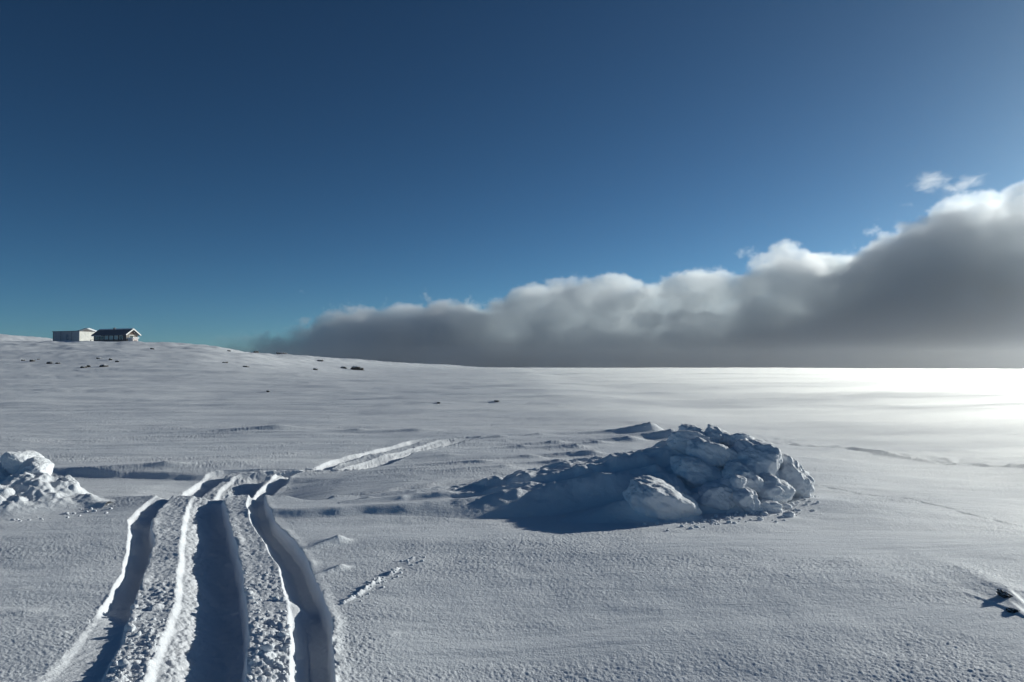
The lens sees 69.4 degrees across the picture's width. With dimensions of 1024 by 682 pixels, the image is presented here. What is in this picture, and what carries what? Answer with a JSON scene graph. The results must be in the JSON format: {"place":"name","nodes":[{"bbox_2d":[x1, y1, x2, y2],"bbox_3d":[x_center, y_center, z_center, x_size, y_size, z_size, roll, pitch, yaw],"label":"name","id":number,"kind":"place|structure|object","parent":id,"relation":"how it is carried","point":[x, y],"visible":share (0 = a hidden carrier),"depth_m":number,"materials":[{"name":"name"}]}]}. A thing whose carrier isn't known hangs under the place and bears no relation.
{"place":"outdoors","nodes":[
{"label":"outdoors","id":0,"kind":"place"},
{"bbox_2d":[0,334,1023,681],"bbox_3d":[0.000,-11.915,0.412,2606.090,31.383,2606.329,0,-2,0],"label":"snow field","id":1,"kind":"structure","parent":0,"point":[896,554],"depth_m":7.44,"materials":[{"name":"white snow"}]},
{"bbox_2d":[0,463,113,519],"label":"snow bank","id":2,"kind":"structure","parent":1,"relation":"on","point":[25,495],"depth_m":8.33,"materials":[{"name":"white snow"}]},
{"bbox_2d":[0,450,44,474],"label":"snow block","id":3,"kind":"object","parent":2,"relation":"on","point":[11,462],"depth_m":8.79,"materials":[{"name":"white snow"}]},
{"bbox_2d":[15,457,53,474],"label":"snow block","id":4,"kind":"object","parent":2,"relation":"on","point":[33,465],"depth_m":8.83,"materials":[{"name":"white snow"}]},
{"bbox_2d":[61,475,78,483],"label":"snow block","id":5,"kind":"object","parent":2,"relation":"on","point":[68,478],"depth_m":8.76,"materials":[{"name":"white snow"}]},
{"bbox_2d":[52,328,95,340],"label":"shed","id":6,"kind":"structure","parent":1,"relation":"on","point":[84,334],"depth_m":214.27,"materials":[{"name":"white paint"}]},
{"bbox_2d":[90,328,140,341],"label":"cabin","id":7,"kind":"object","parent":1,"relation":"on","point":[120,334],"visible":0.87,"depth_m":201.45,"materials":[{"name":"black paint"}]},
{"bbox_2d":[128,337,137,340],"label":"snowy annex","id":8,"kind":"object","parent":1,"relation":"on","point":[133,339],"visible":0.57,"depth_m":198.56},
{"bbox_2d":[35,439,432,681],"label":"snowmobile track","id":9,"kind":"structure","parent":1,"relation":"on","point":[89,655],"depth_m":5.28,"materials":[{"name":"white snow"}]},
{"bbox_2d":[142,437,472,681],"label":"snowmobile track","id":10,"kind":"structure","parent":1,"relation":"on","point":[204,635],"depth_m":5.50,"materials":[{"name":"white snow"}]},
{"bbox_2d":[350,365,363,369],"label":"stone","id":11,"kind":"object","parent":1,"relation":"on","point":[354,367],"visible":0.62,"depth_m":169.37,"materials":[{"name":"grey stone"}]},
{"bbox_2d":[246,438,480,681],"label":"snowmobile track","id":12,"kind":"structure","parent":1,"relation":"on","point":[311,648],"depth_m":5.42,"materials":[{"name":"white snow"}]},
{"bbox_2d":[10,495,819,681],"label":"snow crumbs","id":13,"kind":"object","parent":1,"relation":"on","point":[269,647],"visible":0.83,"depth_m":4.81,"materials":[{"name":"white snow"}]},
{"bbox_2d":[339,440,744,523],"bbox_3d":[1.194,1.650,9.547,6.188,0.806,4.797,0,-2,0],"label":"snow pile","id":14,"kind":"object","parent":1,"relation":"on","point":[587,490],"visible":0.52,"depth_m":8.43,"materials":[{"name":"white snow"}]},
{"bbox_2d":[648,472,691,494],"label":"snow block","id":15,"kind":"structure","parent":14,"relation":"on","point":[673,480],"depth_m":8.55,"materials":[{"name":"white snow"}]},
{"bbox_2d":[666,430,720,454],"bbox_3d":[2.360,1.335,9.671,0.689,0.354,0.486,0,-2,0],"label":"snow block","id":16,"kind":"object","parent":14,"relation":"on","point":[677,440],"depth_m":9.53,"materials":[{"name":"white snow"}]},
{"bbox_2d":[678,424,701,430],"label":"snow block","id":17,"kind":"object","parent":16,"relation":"on","point":[688,427],"depth_m":9.85,"materials":[{"name":"white snow"}]},
{"bbox_2d":[670,454,722,487],"bbox_3d":[2.284,1.657,8.922,0.714,0.556,0.636,0,-2,-10],"label":"snow block","id":18,"kind":"object","parent":14,"relation":"on","point":[692,471],"depth_m":8.70,"materials":[{"name":"white snow"}]},
{"bbox_2d":[685,437,737,468],"bbox_3d":[2.506,1.484,9.187,0.653,0.562,0.612,0,-2,0],"label":"snow block","id":19,"kind":"object","parent":14,"relation":"on","point":[713,454],"depth_m":8.94,"materials":[{"name":"white snow"}]},
{"bbox_2d":[697,482,735,509],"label":"snow block","id":20,"kind":"object","parent":14,"relation":"on","point":[714,495],"depth_m":8.20,"materials":[{"name":"white snow"}]},
{"bbox_2d":[704,424,730,445],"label":"snow block","id":21,"kind":"object","parent":14,"relation":"on","point":[716,432],"depth_m":9.62,"materials":[{"name":"white snow"}]},
{"bbox_2d":[726,433,753,446],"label":"snow block","id":22,"kind":"object","parent":14,"relation":"on","point":[731,439],"depth_m":9.46,"materials":[{"name":"white snow"}]},
{"bbox_2d":[721,461,763,492],"bbox_3d":[2.676,1.637,8.642,0.458,0.454,0.564,0,-2,0],"label":"snow block","id":23,"kind":"object","parent":14,"relation":"on","point":[755,482],"depth_m":8.50,"materials":[{"name":"white snow"}]},
{"bbox_2d":[729,474,746,488],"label":"snow block","id":24,"kind":"object","parent":23,"relation":"attached to","point":[737,481],"depth_m":8.26,"materials":[{"name":"white snow"}]},
{"bbox_2d":[729,485,763,512],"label":"snow block","id":25,"kind":"object","parent":14,"relation":"on","point":[745,498],"depth_m":8.14,"materials":[{"name":"white snow"}]},
{"bbox_2d":[729,439,782,477],"bbox_3d":[2.941,1.567,9.047,0.664,0.700,0.971,0,-2,0],"label":"snow block","id":26,"kind":"object","parent":14,"relation":"on","point":[756,457],"depth_m":8.82,"materials":[{"name":"white snow"}]},
{"bbox_2d":[757,472,795,503],"bbox_3d":[2.993,1.716,8.680,0.495,0.384,0.559,1,-2,-19],"label":"snow block","id":27,"kind":"object","parent":14,"relation":"on","point":[777,489],"depth_m":8.48,"materials":[{"name":"white snow"}]},
{"bbox_2d":[622,475,701,521],"bbox_3d":[1.628,1.797,8.014,0.856,0.611,0.733,0,-2,0],"label":"snow block","id":28,"kind":"object","parent":1,"relation":"on","point":[646,496],"depth_m":7.76,"materials":[{"name":"white snow"}]},
{"bbox_2d":[759,499,782,512],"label":"snow block","id":29,"kind":"object","parent":1,"relation":"on","point":[767,505],"depth_m":8.20,"materials":[{"name":"white snow"}]},
{"bbox_2d":[779,454,814,497],"bbox_3d":[3.381,1.704,9.183,0.591,0.612,0.802,0,-2,0],"label":"snow block","id":30,"kind":"object","parent":1,"relation":"on","point":[796,476],"depth_m":8.86,"materials":[{"name":"white snow"}]},
{"bbox_2d":[996,589,1012,597],"bbox_3d":[3.405,1.757,5.060,0.187,0.132,0.123,0,-2,0],"label":"stone","id":31,"kind":"object","parent":1,"relation":"on","point":[1003,593],"visible":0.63,"depth_m":5.03,"materials":[{"name":"grey stone"}]},
{"bbox_2d":[1005,607,1019,613],"bbox_3d":[3.269,1.771,4.802,0.117,0.087,0.089,0,-2,0],"label":"stone","id":32,"kind":"object","parent":1,"relation":"on","point":[1011,610],"visible":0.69,"depth_m":4.79,"materials":[{"name":"grey stone"}]},
{"bbox_2d":[0,0,1023,368],"label":"sky","id":33,"kind":"structure","parent":0,"point":[473,183],"materials":[{"name":"blue"}]}
]}

